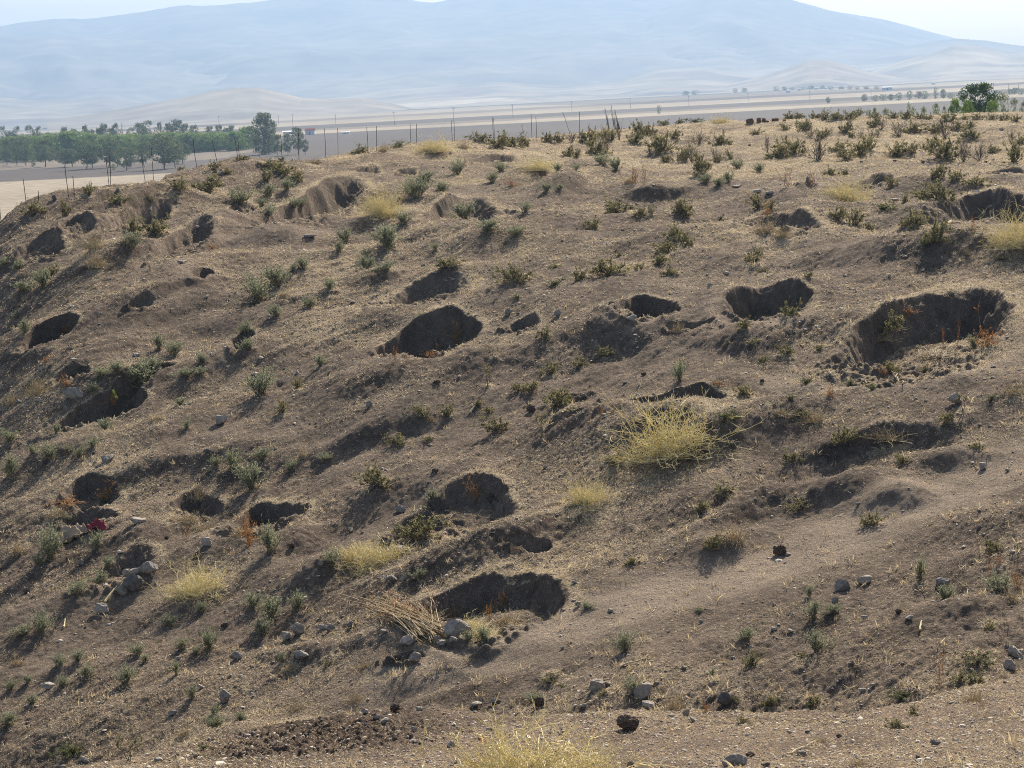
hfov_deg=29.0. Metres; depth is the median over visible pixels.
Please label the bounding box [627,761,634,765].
stone
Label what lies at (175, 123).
tree
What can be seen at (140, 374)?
feathery herb
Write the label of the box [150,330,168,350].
feathery herb
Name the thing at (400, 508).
stone
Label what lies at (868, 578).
stone
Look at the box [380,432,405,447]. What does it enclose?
thorn shrub
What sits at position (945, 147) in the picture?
thorn shrub
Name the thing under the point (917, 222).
thorn shrub
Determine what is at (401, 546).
stone
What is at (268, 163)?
thorn shrub
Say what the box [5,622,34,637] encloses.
feathery herb
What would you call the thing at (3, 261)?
feathery herb
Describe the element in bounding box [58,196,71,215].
thorn shrub
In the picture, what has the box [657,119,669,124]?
thorn shrub
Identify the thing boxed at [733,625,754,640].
feathery herb
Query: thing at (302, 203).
feathery herb
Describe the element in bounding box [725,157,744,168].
feathery herb
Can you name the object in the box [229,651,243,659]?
stone
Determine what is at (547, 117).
field
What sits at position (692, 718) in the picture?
stone
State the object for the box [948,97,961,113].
leafy bush
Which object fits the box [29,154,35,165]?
tree
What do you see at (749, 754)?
earth clod
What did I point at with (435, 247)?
feathery herb
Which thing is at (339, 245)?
feathery herb
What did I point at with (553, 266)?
thorn shrub
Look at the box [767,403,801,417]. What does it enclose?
dry grass clump
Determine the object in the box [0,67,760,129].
hills
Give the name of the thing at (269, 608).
feathery herb
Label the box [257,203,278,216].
feathery herb
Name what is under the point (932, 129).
thorn shrub
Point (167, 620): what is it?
feathery herb
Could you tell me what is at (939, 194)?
thorn shrub
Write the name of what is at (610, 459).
thorn shrub
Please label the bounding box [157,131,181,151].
tree
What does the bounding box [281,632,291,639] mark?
stone
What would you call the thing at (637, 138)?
thorn shrub
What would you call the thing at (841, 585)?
stone
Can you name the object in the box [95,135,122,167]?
tree
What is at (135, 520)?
stone
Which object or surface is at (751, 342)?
thorn shrub
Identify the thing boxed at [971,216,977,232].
dead stalks
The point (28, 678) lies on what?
feathery herb
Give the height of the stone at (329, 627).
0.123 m
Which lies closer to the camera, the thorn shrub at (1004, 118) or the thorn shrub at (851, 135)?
the thorn shrub at (851, 135)
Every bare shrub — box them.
[566,130,577,141]
[598,134,611,148]
[613,119,622,139]
[684,135,698,162]
[687,128,711,144]
[761,132,770,152]
[800,129,830,159]
[804,126,814,136]
[868,126,876,137]
[871,129,885,137]
[874,116,886,129]
[886,120,904,136]
[934,115,956,138]
[949,130,972,161]
[964,141,987,161]
[1005,126,1018,138]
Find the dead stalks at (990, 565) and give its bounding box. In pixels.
[986,553,995,575]
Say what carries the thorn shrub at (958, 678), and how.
on the hillside
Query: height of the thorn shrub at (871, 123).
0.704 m
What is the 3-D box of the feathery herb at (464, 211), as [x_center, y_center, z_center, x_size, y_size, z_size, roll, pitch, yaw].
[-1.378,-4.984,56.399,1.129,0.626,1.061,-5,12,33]
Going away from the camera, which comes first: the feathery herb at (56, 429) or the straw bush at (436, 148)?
the feathery herb at (56, 429)
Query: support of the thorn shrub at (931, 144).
on the hillside
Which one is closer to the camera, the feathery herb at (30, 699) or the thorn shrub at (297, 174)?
the feathery herb at (30, 699)
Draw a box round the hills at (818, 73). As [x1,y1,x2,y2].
[721,60,897,90]
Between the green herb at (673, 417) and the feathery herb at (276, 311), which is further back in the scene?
the feathery herb at (276, 311)
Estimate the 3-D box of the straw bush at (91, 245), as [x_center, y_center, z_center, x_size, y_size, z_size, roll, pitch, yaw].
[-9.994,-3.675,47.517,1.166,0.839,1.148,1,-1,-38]
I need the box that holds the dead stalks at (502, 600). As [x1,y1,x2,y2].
[498,588,506,605]
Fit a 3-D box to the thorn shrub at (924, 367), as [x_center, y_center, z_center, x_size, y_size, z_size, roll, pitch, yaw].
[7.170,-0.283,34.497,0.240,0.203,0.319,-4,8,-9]
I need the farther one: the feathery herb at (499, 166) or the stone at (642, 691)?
the feathery herb at (499, 166)
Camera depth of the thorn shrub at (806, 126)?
87.89 m
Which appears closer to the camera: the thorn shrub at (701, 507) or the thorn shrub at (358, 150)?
the thorn shrub at (701, 507)
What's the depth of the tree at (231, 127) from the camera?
706.04 m
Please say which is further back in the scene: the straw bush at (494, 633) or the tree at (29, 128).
the tree at (29, 128)
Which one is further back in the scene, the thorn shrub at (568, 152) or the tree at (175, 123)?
the tree at (175, 123)
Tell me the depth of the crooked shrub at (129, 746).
15.81 m
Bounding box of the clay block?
[746,118,753,123]
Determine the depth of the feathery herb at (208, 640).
26.99 m
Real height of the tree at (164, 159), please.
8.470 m
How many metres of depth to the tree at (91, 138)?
629.51 m
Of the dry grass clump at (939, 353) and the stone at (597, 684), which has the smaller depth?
the stone at (597, 684)
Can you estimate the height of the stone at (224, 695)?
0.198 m
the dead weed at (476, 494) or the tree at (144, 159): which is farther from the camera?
the tree at (144, 159)
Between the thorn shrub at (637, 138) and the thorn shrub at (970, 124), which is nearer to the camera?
the thorn shrub at (637, 138)
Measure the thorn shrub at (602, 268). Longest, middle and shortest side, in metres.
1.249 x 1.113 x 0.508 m
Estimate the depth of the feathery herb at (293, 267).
45.83 m
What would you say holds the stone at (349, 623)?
on the hillside
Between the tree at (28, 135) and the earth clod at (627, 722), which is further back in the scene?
the tree at (28, 135)
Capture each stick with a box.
[104,588,114,602]
[620,657,648,666]
[787,739,818,753]
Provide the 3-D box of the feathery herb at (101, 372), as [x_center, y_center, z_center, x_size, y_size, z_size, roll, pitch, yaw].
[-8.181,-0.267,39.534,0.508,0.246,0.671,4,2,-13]
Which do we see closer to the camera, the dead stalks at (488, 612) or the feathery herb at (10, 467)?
the dead stalks at (488, 612)
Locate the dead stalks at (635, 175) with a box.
[630,162,639,184]
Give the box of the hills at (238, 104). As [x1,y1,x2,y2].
[46,87,412,128]
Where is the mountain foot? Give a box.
[0,37,274,102]
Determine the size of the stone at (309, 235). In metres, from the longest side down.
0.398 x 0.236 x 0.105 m
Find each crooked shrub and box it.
[111,734,143,760]
[482,364,491,385]
[534,410,548,435]
[956,391,966,410]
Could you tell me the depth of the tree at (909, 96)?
1005.15 m
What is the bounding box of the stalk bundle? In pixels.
[340,587,446,642]
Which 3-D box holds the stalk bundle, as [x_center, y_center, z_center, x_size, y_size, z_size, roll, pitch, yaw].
[-1.349,2.892,26.023,1.115,0.516,2.823,-7,9,-24]
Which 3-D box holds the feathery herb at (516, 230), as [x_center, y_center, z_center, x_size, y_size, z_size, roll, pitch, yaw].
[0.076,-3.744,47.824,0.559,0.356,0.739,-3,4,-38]
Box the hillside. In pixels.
[0,111,1023,767]
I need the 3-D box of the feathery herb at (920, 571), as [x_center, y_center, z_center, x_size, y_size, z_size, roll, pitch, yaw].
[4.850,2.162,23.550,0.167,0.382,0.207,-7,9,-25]
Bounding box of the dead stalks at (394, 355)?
[391,345,397,362]
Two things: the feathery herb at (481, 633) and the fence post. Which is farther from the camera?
the fence post
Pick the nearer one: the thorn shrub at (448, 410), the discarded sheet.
the discarded sheet
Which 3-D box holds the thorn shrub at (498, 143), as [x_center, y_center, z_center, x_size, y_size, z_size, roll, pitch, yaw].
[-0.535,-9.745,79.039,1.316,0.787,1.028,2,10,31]
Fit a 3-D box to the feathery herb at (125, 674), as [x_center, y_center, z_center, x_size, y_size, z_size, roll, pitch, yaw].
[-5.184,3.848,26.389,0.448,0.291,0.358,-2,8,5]
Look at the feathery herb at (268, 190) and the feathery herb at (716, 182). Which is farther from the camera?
the feathery herb at (268, 190)
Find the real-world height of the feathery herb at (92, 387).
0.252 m
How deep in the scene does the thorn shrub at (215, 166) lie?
63.30 m
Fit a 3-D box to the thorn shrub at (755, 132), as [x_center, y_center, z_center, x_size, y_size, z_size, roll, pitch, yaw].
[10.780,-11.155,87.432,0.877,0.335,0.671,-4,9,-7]
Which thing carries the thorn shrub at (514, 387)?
on the hillside
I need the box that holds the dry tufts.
[0,112,1023,767]
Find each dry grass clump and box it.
[0,392,20,405]
[2,652,25,667]
[3,539,32,557]
[36,505,78,519]
[78,245,111,268]
[149,413,168,420]
[158,511,197,528]
[173,727,192,738]
[174,507,208,523]
[180,482,210,501]
[195,519,215,531]
[225,522,254,540]
[275,288,291,296]
[277,661,299,673]
[294,439,310,459]
[311,157,322,163]
[338,552,361,566]
[357,656,369,669]
[366,645,405,668]
[378,143,389,152]
[383,543,422,557]
[408,603,448,620]
[427,412,437,422]
[454,137,475,149]
[477,596,504,615]
[490,604,525,628]
[593,125,616,135]
[619,176,638,183]
[654,685,696,710]
[667,319,685,332]
[714,521,753,548]
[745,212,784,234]
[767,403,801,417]
[773,224,792,239]
[790,407,837,424]
[808,733,832,744]
[844,750,875,767]
[859,424,917,446]
[875,331,905,341]
[905,347,957,361]
[960,682,988,702]
[998,586,1023,602]
[1000,383,1023,394]
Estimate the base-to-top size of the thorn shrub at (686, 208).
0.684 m
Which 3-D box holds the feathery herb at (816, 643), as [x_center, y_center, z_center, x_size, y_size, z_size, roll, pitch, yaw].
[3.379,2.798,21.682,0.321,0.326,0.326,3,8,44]
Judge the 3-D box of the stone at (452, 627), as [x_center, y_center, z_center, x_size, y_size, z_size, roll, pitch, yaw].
[-0.703,3.074,24.806,0.353,0.278,0.253,9,18,8]
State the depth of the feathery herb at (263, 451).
34.87 m
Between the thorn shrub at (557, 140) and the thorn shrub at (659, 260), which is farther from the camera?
the thorn shrub at (557, 140)
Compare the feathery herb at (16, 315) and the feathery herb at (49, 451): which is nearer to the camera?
the feathery herb at (49, 451)
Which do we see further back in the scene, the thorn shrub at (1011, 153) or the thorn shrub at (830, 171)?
the thorn shrub at (1011, 153)
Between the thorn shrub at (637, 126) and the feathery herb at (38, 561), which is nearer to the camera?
the feathery herb at (38, 561)
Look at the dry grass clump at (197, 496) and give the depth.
34.13 m
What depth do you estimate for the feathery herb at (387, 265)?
45.63 m
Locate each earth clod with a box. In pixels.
[221,623,228,627]
[390,703,399,711]
[486,493,493,503]
[526,404,535,411]
[534,697,545,706]
[616,714,638,730]
[745,751,754,756]
[773,544,786,554]
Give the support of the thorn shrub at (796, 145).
on the hillside
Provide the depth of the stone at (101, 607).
29.56 m
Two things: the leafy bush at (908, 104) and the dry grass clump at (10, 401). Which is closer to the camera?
the dry grass clump at (10, 401)
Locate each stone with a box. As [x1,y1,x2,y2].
[22,588,29,592]
[40,682,56,689]
[64,387,83,399]
[77,559,84,564]
[79,756,89,761]
[94,603,108,612]
[101,455,114,462]
[116,583,126,595]
[122,569,129,576]
[122,574,142,591]
[129,568,140,573]
[130,516,146,524]
[139,561,157,573]
[154,757,162,762]
[168,710,176,715]
[201,537,211,545]
[216,415,226,424]
[219,689,230,702]
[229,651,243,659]
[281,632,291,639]
[289,622,304,634]
[294,650,307,658]
[303,234,316,237]
[318,624,324,629]
[324,623,334,631]
[344,620,356,626]
[366,401,371,406]
[380,717,389,722]
[385,574,396,580]
[390,545,406,550]
[395,505,405,512]
[399,634,418,644]
[409,652,420,661]
[410,726,416,731]
[433,635,441,642]
[437,640,445,645]
[444,619,470,638]
[447,740,455,747]
[470,701,481,707]
[490,698,500,704]
[505,308,511,314]
[554,310,560,315]
[588,678,605,690]
[626,315,636,320]
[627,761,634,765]
[633,682,651,699]
[642,700,654,708]
[682,708,689,715]
[689,716,697,721]
[717,692,731,704]
[724,753,747,764]
[761,762,769,767]
[796,750,806,755]
[832,597,838,602]
[834,579,850,591]
[857,575,871,583]
[930,739,940,744]
[935,577,950,585]
[946,392,961,402]
[979,462,986,469]
[1003,659,1015,669]
[1007,645,1022,658]
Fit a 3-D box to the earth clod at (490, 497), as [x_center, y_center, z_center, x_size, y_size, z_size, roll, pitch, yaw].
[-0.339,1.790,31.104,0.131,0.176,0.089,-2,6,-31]
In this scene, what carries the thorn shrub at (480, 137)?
on the hillside
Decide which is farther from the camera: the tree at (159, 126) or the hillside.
the tree at (159, 126)
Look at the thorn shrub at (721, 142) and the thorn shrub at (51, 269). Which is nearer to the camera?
the thorn shrub at (51, 269)
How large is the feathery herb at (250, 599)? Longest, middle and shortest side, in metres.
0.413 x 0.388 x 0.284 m
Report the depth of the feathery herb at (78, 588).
30.00 m
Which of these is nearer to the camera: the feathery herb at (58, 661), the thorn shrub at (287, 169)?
the feathery herb at (58, 661)
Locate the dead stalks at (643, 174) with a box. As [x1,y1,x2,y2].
[642,164,645,184]
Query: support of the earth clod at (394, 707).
on the hillside
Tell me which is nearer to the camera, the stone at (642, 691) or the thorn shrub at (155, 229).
the stone at (642, 691)
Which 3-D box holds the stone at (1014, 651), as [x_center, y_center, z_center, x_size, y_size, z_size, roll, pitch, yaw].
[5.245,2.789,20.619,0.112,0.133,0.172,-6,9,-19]
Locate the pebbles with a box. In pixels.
[0,111,1023,767]
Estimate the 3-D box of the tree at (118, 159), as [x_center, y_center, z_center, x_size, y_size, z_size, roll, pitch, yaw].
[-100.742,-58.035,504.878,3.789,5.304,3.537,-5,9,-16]
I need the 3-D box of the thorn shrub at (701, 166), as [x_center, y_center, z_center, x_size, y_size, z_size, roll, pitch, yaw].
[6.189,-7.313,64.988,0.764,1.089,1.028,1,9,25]
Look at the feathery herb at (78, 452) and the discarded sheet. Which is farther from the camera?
the feathery herb at (78, 452)
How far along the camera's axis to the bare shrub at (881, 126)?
86.68 m
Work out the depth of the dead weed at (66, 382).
39.47 m
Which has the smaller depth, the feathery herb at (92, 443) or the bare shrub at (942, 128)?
the feathery herb at (92, 443)
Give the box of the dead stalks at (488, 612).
[486,604,491,621]
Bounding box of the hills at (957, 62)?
[872,45,1023,82]
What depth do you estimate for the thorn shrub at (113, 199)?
54.51 m
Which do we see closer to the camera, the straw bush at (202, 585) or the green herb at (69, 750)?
the green herb at (69, 750)
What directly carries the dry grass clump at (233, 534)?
on the hillside
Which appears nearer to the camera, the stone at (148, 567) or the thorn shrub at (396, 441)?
the stone at (148, 567)
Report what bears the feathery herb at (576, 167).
on the hillside
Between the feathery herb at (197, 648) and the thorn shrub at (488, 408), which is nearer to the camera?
the feathery herb at (197, 648)
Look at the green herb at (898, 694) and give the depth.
19.93 m
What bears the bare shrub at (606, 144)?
on the hillside
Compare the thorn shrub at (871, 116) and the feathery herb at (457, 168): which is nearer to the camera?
the feathery herb at (457, 168)
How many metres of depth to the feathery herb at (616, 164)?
66.08 m
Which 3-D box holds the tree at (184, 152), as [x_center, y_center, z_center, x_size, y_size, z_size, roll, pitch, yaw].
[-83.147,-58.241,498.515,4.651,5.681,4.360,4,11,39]
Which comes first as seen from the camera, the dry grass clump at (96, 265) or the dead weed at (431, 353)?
the dead weed at (431, 353)
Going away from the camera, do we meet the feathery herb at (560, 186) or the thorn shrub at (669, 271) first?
the thorn shrub at (669, 271)
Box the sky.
[0,0,1023,45]
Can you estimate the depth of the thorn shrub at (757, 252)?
44.45 m
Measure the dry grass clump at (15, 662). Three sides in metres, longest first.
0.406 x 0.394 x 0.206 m
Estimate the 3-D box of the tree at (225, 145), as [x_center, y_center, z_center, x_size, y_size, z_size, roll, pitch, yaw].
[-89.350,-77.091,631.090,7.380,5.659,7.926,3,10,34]
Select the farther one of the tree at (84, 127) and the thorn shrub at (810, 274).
the tree at (84, 127)
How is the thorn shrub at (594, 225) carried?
on the hillside
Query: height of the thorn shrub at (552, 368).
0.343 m
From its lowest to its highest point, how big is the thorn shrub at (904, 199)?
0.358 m
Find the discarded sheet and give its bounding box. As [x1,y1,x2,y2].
[52,523,87,543]
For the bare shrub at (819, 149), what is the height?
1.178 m
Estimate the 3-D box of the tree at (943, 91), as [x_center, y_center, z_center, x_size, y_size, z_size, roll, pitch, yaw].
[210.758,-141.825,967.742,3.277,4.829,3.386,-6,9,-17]
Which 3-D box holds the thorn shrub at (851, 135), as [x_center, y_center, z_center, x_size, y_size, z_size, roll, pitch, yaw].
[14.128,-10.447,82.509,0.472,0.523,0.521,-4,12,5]
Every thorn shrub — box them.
[16,197,47,215]
[39,263,58,274]
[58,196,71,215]
[78,181,97,193]
[104,192,139,203]
[121,212,142,231]
[132,213,170,236]
[144,192,155,201]
[163,175,187,190]
[189,170,234,191]
[207,159,225,169]
[223,166,231,173]
[233,154,250,159]
[256,157,287,167]
[260,167,273,180]
[264,160,294,174]
[274,395,288,414]
[282,164,307,181]
[291,377,304,388]
[321,657,334,667]
[343,461,397,490]
[349,143,368,154]
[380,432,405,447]
[387,139,409,147]
[391,505,451,542]
[409,401,437,417]
[421,434,434,440]
[431,255,466,267]
[436,401,454,417]
[464,131,492,141]
[471,413,509,432]
[473,398,483,406]
[479,405,495,411]
[485,131,517,148]
[489,261,534,283]
[498,125,526,148]
[502,382,530,391]
[512,292,520,299]
[515,133,529,146]
[524,378,537,392]
[532,324,551,339]
[539,670,558,683]
[540,359,561,375]
[541,131,561,142]
[541,383,587,407]
[547,262,562,268]
[554,133,566,143]
[561,143,577,156]
[569,148,580,157]
[569,354,589,368]
[570,262,588,281]
[576,124,602,143]
[577,253,631,275]
[579,212,602,229]
[585,129,612,155]
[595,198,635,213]
[596,345,616,356]
[596,688,606,695]
[601,127,616,140]
[604,450,624,465]
[622,550,640,566]
[623,128,651,143]
[628,119,646,133]
[629,262,652,269]
[632,121,657,135]
[632,199,650,216]
[643,128,679,153]
[648,252,677,264]
[651,237,679,254]
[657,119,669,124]
[659,148,674,161]
[659,222,688,238]
[660,266,680,274]
[669,126,683,139]
[670,194,694,216]
[672,197,684,211]
[675,117,686,123]
[675,229,694,247]
[677,144,690,161]
[685,147,712,176]
[694,497,710,512]
[702,529,729,549]
[705,127,733,145]
[712,152,725,162]
[713,481,738,497]
[723,148,734,158]
[729,713,751,725]
[731,382,756,396]
[731,694,738,704]
[736,315,752,328]
[741,649,766,667]
[744,253,761,261]
[744,337,759,344]
[745,190,768,210]
[749,128,764,134]
[750,245,765,255]
[756,267,769,272]
[757,355,768,362]
[760,687,779,706]
[762,138,794,159]
[764,197,778,208]
[770,131,811,155]
[773,342,796,355]
[777,122,791,129]
[778,444,804,461]
[780,298,802,316]
[782,110,795,119]
[783,497,813,512]
[788,111,806,118]
[790,408,810,417]
[793,115,812,131]
[797,651,807,658]
[804,269,812,277]
[805,688,820,708]
[808,108,824,118]
[812,343,825,349]
[814,127,831,139]
[818,110,831,119]
[821,162,840,175]
[824,107,845,119]
[826,202,853,220]
[827,138,849,151]
[828,146,856,159]
[830,420,866,445]
[837,117,858,132]
[839,110,861,118]
[839,134,871,157]
[839,167,849,174]
[845,205,869,224]
[848,129,855,137]
[851,511,889,527]
[853,107,865,115]
[861,132,879,150]
[861,221,874,229]
[866,113,886,127]
[867,110,882,117]
[872,303,909,334]
[879,360,900,372]
[883,139,923,156]
[883,175,899,186]
[883,717,909,728]
[885,111,898,117]
[894,452,910,465]
[898,207,932,227]
[899,107,910,118]
[900,119,929,132]
[900,192,911,202]
[904,703,920,715]
[906,139,922,153]
[906,178,964,202]
[910,112,926,119]
[910,186,928,198]
[916,120,945,132]
[918,362,930,372]
[919,130,960,160]
[920,111,933,119]
[921,212,952,245]
[923,135,938,148]
[929,160,952,177]
[938,408,954,423]
[939,110,957,121]
[944,119,966,130]
[947,125,985,138]
[947,168,968,180]
[948,646,1004,665]
[950,666,973,685]
[958,114,969,119]
[959,173,994,185]
[962,440,986,448]
[963,119,976,128]
[965,670,984,685]
[967,112,983,119]
[981,617,1002,631]
[984,114,998,119]
[984,537,1003,553]
[986,143,1001,152]
[989,254,1008,259]
[998,112,1009,120]
[1002,132,1023,163]
[1005,114,1021,121]
[1014,129,1023,144]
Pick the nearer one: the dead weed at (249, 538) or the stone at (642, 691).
the stone at (642, 691)
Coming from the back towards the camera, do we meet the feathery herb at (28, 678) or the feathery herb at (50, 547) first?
the feathery herb at (50, 547)
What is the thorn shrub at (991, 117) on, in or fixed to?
on the hillside
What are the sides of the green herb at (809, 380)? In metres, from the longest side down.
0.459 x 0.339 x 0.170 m
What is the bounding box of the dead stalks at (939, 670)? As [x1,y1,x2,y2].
[933,650,945,686]
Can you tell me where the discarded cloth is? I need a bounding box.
[86,518,106,532]
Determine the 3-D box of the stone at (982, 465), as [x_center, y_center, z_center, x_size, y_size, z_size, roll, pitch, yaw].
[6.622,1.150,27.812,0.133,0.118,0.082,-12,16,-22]
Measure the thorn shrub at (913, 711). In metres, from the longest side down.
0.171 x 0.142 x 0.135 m
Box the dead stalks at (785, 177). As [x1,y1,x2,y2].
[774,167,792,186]
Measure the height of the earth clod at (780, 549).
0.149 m
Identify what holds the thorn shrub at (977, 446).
on the hillside
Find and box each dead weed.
[37,493,85,507]
[57,372,70,385]
[95,479,124,499]
[104,392,122,404]
[235,506,262,546]
[420,339,438,357]
[441,321,464,342]
[462,471,482,501]
[505,177,518,186]
[700,689,717,712]
[710,374,735,386]
[761,200,772,217]
[818,385,842,398]
[878,363,888,374]
[902,302,918,316]
[970,290,1002,347]
[1008,562,1022,588]
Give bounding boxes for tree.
[0,126,9,148]
[0,136,25,161]
[0,137,13,161]
[0,138,13,160]
[7,137,21,163]
[12,126,20,136]
[13,134,35,161]
[14,135,32,165]
[23,124,35,136]
[23,135,46,160]
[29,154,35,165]
[30,138,55,166]
[35,126,41,135]
[42,132,63,158]
[53,131,82,157]
[53,148,72,166]
[59,130,95,156]
[64,148,77,166]
[72,132,101,155]
[74,139,99,168]
[81,125,89,137]
[84,145,99,167]
[89,134,105,155]
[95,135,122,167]
[96,128,102,134]
[98,123,110,134]
[102,134,128,156]
[109,123,121,135]
[111,147,123,166]
[112,134,140,154]
[114,147,136,170]
[122,133,148,153]
[132,122,149,142]
[134,141,150,166]
[136,134,153,152]
[139,120,156,135]
[144,134,181,168]
[146,132,167,152]
[156,122,163,133]
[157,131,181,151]
[163,122,173,132]
[165,119,184,135]
[166,138,183,167]
[173,132,193,152]
[177,142,192,163]
[179,123,189,132]
[180,132,205,151]
[188,124,198,133]
[190,133,213,151]
[202,126,212,140]
[206,134,226,151]
[212,132,228,149]
[214,125,223,133]
[221,134,241,150]
[225,131,247,150]
[228,125,233,131]
[237,126,254,149]
[250,112,278,153]
[270,134,282,152]
[282,133,292,152]
[291,127,303,153]
[301,139,308,153]
[906,90,912,99]
[914,91,923,97]
[921,91,929,98]
[940,89,945,98]
[956,82,1000,112]
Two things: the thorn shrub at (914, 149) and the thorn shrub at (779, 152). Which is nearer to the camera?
the thorn shrub at (914, 149)
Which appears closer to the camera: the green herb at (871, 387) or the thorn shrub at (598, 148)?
the green herb at (871, 387)
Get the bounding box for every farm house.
[282,131,296,133]
[304,128,314,134]
[881,86,892,90]
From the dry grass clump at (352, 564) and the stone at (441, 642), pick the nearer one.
the stone at (441, 642)
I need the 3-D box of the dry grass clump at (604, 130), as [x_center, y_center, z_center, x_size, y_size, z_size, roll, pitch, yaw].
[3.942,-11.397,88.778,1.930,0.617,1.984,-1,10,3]
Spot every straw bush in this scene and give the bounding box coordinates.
[9,368,61,396]
[70,224,115,248]
[138,544,240,603]
[281,693,314,714]
[325,527,414,579]
[329,535,383,574]
[330,684,365,704]
[347,170,411,220]
[349,541,417,566]
[408,126,457,153]
[410,692,677,767]
[419,630,445,642]
[446,744,533,767]
[458,608,490,630]
[459,621,503,640]
[509,151,577,171]
[516,734,638,767]
[556,460,620,511]
[589,376,767,473]
[711,111,735,123]
[799,165,882,201]
[954,194,1023,249]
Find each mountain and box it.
[0,0,956,97]
[630,0,940,68]
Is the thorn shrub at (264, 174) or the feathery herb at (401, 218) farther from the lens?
the thorn shrub at (264, 174)
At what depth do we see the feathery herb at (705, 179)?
59.04 m
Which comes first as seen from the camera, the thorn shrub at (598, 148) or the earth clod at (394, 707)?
the earth clod at (394, 707)
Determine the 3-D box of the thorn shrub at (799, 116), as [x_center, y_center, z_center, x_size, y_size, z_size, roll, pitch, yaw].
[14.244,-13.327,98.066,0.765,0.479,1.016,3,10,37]
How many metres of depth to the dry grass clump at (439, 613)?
25.63 m
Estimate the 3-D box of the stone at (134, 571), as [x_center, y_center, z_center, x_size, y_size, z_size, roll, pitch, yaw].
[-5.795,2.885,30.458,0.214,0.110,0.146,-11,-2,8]
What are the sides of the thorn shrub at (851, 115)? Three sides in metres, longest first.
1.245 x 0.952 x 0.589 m
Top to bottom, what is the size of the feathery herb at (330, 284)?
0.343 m
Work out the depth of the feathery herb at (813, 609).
22.91 m
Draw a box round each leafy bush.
[907,102,915,115]
[932,103,939,113]
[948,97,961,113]
[961,100,974,113]
[986,99,998,112]
[997,91,1009,111]
[1010,98,1017,111]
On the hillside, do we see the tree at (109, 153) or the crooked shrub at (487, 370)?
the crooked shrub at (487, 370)
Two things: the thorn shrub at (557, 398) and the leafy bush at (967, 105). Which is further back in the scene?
the leafy bush at (967, 105)
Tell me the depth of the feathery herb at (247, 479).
33.84 m
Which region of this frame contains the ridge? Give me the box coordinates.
[590,39,1023,82]
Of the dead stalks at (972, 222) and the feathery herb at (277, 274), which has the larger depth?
the feathery herb at (277, 274)
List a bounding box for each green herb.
[34,739,85,758]
[197,743,211,750]
[544,276,566,288]
[666,412,678,422]
[682,117,706,122]
[712,409,735,423]
[732,411,748,419]
[798,376,815,383]
[845,377,858,386]
[862,381,879,389]
[869,200,897,210]
[883,686,916,699]
[918,239,933,246]
[986,392,997,401]
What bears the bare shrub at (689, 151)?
on the hillside
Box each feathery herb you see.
[0,255,12,266]
[0,426,21,442]
[0,448,19,478]
[0,711,21,726]
[2,677,18,689]
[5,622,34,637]
[7,278,36,291]
[8,308,21,318]
[9,259,23,269]
[18,315,31,333]
[19,671,33,683]
[23,693,38,703]
[27,443,39,453]
[27,519,66,560]
[27,606,62,634]
[28,266,58,286]
[28,549,49,566]
[32,441,61,457]
[49,651,67,667]
[50,423,62,433]
[56,674,69,687]
[61,576,91,596]
[63,444,71,452]
[63,514,73,521]
[69,648,89,662]
[70,443,90,456]
[76,661,95,679]
[79,528,105,549]
[82,434,104,446]
[84,567,108,584]
[86,380,98,392]
[91,365,113,376]
[93,492,107,503]
[96,417,112,429]
[98,553,115,568]
[106,360,127,373]
[110,662,140,684]
[117,354,162,387]
[120,230,147,248]
[120,366,133,378]
[121,639,144,655]
[138,652,151,662]
[149,357,165,369]
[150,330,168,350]
[159,612,179,627]
[164,340,188,354]
[168,635,192,647]
[170,660,181,675]
[171,366,202,376]
[174,396,186,404]
[181,416,191,429]
[184,681,197,698]
[190,645,201,653]
[194,350,209,362]
[194,601,211,613]
[196,365,206,374]
[199,627,221,651]
[199,710,228,729]
[206,453,223,466]
[207,703,224,713]
[220,185,256,203]
[221,447,244,471]
[230,458,272,491]
[233,271,278,301]
[234,709,248,720]
[235,363,286,395]
[236,318,251,333]
[236,336,254,349]
[239,589,266,609]
[243,445,272,458]
[248,613,272,636]
[253,182,278,196]
[253,196,271,205]
[255,589,281,620]
[256,520,282,553]
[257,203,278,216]
[257,263,291,284]
[266,301,285,316]
[277,652,285,661]
[279,178,296,190]
[284,195,301,208]
[284,457,298,470]
[287,588,307,610]
[289,263,296,271]
[295,255,309,269]
[298,295,319,307]
[299,196,308,206]
[313,354,329,365]
[316,450,333,461]
[321,276,336,289]
[321,547,343,566]
[332,226,356,242]
[333,239,344,251]
[354,253,376,269]
[358,247,377,256]
[360,221,403,248]
[361,260,395,272]
[394,209,416,223]
[397,173,439,198]
[403,169,438,178]
[406,565,427,579]
[424,486,440,500]
[429,241,439,250]
[432,179,450,191]
[444,199,478,219]
[445,157,466,175]
[461,630,473,641]
[469,218,505,232]
[472,624,492,642]
[484,172,502,181]
[490,159,512,170]
[502,223,525,235]
[517,200,533,212]
[522,690,546,701]
[537,182,553,191]
[551,162,562,171]
[554,183,563,188]
[570,164,581,169]
[577,599,597,609]
[593,153,611,164]
[601,624,639,651]
[605,157,627,170]
[616,673,641,693]
[669,355,689,381]
[693,607,702,612]
[695,170,716,183]
[703,665,716,674]
[709,175,729,186]
[721,169,734,181]
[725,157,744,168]
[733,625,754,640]
[748,160,765,171]
[797,595,822,619]
[804,584,813,596]
[804,627,835,652]
[822,602,846,614]
[915,553,927,581]
[931,582,958,599]
[962,333,980,347]
[974,569,1021,592]

